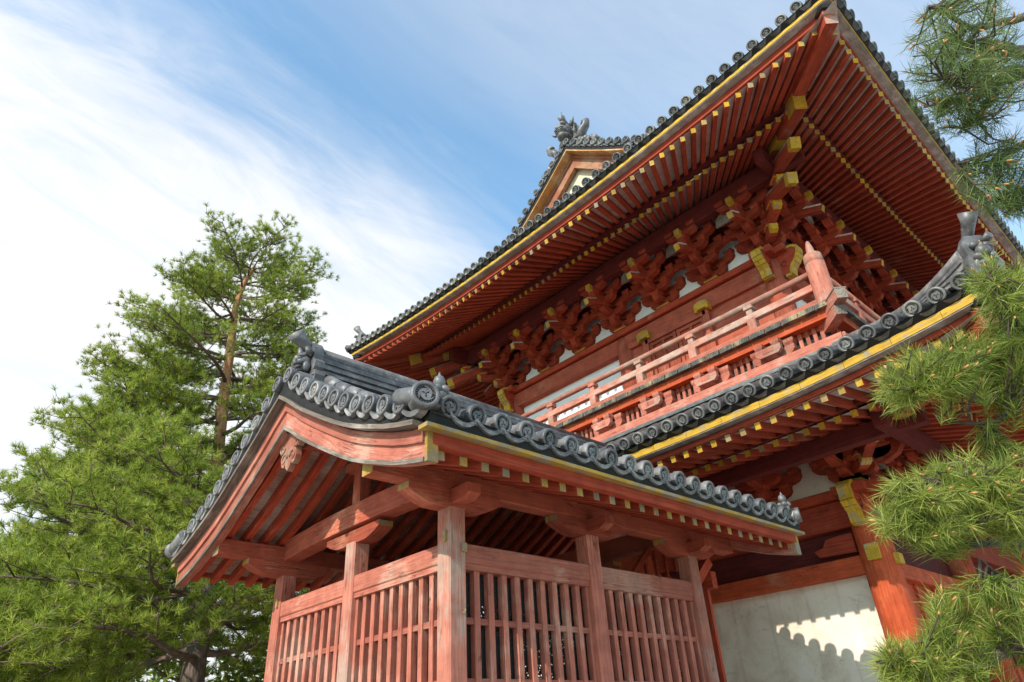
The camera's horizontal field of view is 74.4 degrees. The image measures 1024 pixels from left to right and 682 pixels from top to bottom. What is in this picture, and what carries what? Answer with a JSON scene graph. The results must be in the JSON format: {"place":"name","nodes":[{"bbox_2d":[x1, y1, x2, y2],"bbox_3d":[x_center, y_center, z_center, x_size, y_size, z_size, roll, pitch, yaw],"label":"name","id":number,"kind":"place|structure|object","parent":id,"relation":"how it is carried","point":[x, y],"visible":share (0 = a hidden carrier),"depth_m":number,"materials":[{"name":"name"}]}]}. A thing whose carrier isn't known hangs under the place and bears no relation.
{"place":"outdoors","nodes":[
{"label":"outdoors","id":0,"kind":"place"},
{"bbox_2d":[0,0,1023,681],"label":"sky","id":1,"kind":"structure","parent":0,"point":[405,141],"materials":[{"name":"blue"}]},
{"label":"ground","id":2,"kind":"structure","parent":0,"visible":0},
{"bbox_2d":[0,569,186,681],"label":"pine tree","id":3,"kind":"object","parent":2,"relation":"on","point":[29,658],"visible":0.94,"depth_m":7.92,"materials":[{"name":"green plant"}]},
{"bbox_2d":[0,410,309,681],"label":"pine tree","id":4,"kind":"object","parent":2,"relation":"on","point":[208,617],"visible":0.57,"depth_m":9.43,"materials":[{"name":"green plant"}]},
{"bbox_2d":[213,601,271,681],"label":"garden tree","id":5,"kind":"object","parent":2,"relation":"on","point":[224,665],"visible":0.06,"depth_m":11.42,"materials":[{"name":"green plant"}]},
{"bbox_2d":[164,329,804,681],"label":"stair pavilion","id":6,"kind":"structure","parent":2,"relation":"on","point":[377,511],"depth_m":6.19,"materials":[{"name":"red wood"}]},
{"bbox_2d":[345,0,1023,681],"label":"temple gate","id":7,"kind":"structure","parent":2,"relation":"on","point":[745,272],"depth_m":10.78,"materials":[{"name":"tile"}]},
{"bbox_2d":[650,331,681,374],"bbox_3d":[2.894,0.463,12.468,0.070,1.220,0.600,23,-39,-37],"label":"door leaf","id":8,"kind":"structure","parent":7,"relation":"in","point":[672,335],"depth_m":12.60,"materials":[{"name":"brown wood"}]},
{"bbox_2d":[676,317,709,361],"bbox_3d":[3.310,0.210,12.083,0.070,1.220,0.600,23,-39,-37],"label":"door leaf","id":9,"kind":"structure","parent":7,"relation":"in","point":[690,326],"depth_m":12.25,"materials":[{"name":"brown wood"}]},
{"bbox_2d":[978,238,997,249],"bbox_3d":[4.488,-0.893,6.432,0.247,0.121,0.250,23,-39,-37],"label":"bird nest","id":10,"kind":"object","parent":7,"relation":"on","point":[993,242],"visible":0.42,"depth_m":6.36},
{"bbox_2d":[859,0,1023,681],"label":"pine tree","id":11,"kind":"object","parent":2,"relation":"on","point":[987,496],"visible":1,"depth_m":2.47,"materials":[{"name":"green plant"}]},
{"label":"moss lawn","id":12,"kind":"structure","parent":0,"visible":0},
{"bbox_2d":[2,479,82,585],"bbox_3d":[-10.986,6.711,15.496,2.798,8.580,3.058,23,-39,-37],"label":"pine tree","id":13,"kind":"object","parent":12,"relation":"on","point":[37,522],"depth_m":16.45,"materials":[{"name":"green plant"}]},
{"bbox_2d":[0,390,212,679],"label":"pine tree","id":14,"kind":"object","parent":12,"relation":"on","point":[105,407],"visible":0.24,"depth_m":12.12,"materials":[{"name":"green plant"}]},
{"bbox_2d":[0,329,236,653],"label":"pine tree","id":15,"kind":"object","parent":12,"relation":"on","point":[189,376],"visible":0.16,"depth_m":15.66,"materials":[{"name":"green plant"}]},
{"bbox_2d":[70,638,171,681],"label":"garden tree","id":16,"kind":"object","parent":12,"relation":"on","point":[151,675],"visible":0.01,"depth_m":23.51,"materials":[{"name":"green plant"}]},
{"bbox_2d":[0,202,341,678],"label":"pine tree","id":17,"kind":"object","parent":12,"relation":"on","point":[185,335],"visible":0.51,"depth_m":17.32,"materials":[{"name":"green plant"}]},
{"bbox_2d":[118,644,225,681],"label":"garden tree","id":18,"kind":"object","parent":12,"relation":"on","point":[158,680],"visible":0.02,"depth_m":21.16,"materials":[{"name":"green plant"}]},
{"bbox_2d":[135,657,263,681],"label":"garden tree","id":19,"kind":"object","parent":12,"relation":"on","point":[160,677],"visible":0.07,"depth_m":22.27,"materials":[{"name":"green plant"}]},
{"bbox_2d":[122,584,302,681],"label":"pine tree","id":20,"kind":"object","parent":12,"relation":"on","point":[255,671],"visible":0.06,"depth_m":12.84,"materials":[{"name":"green plant"}]}
]}

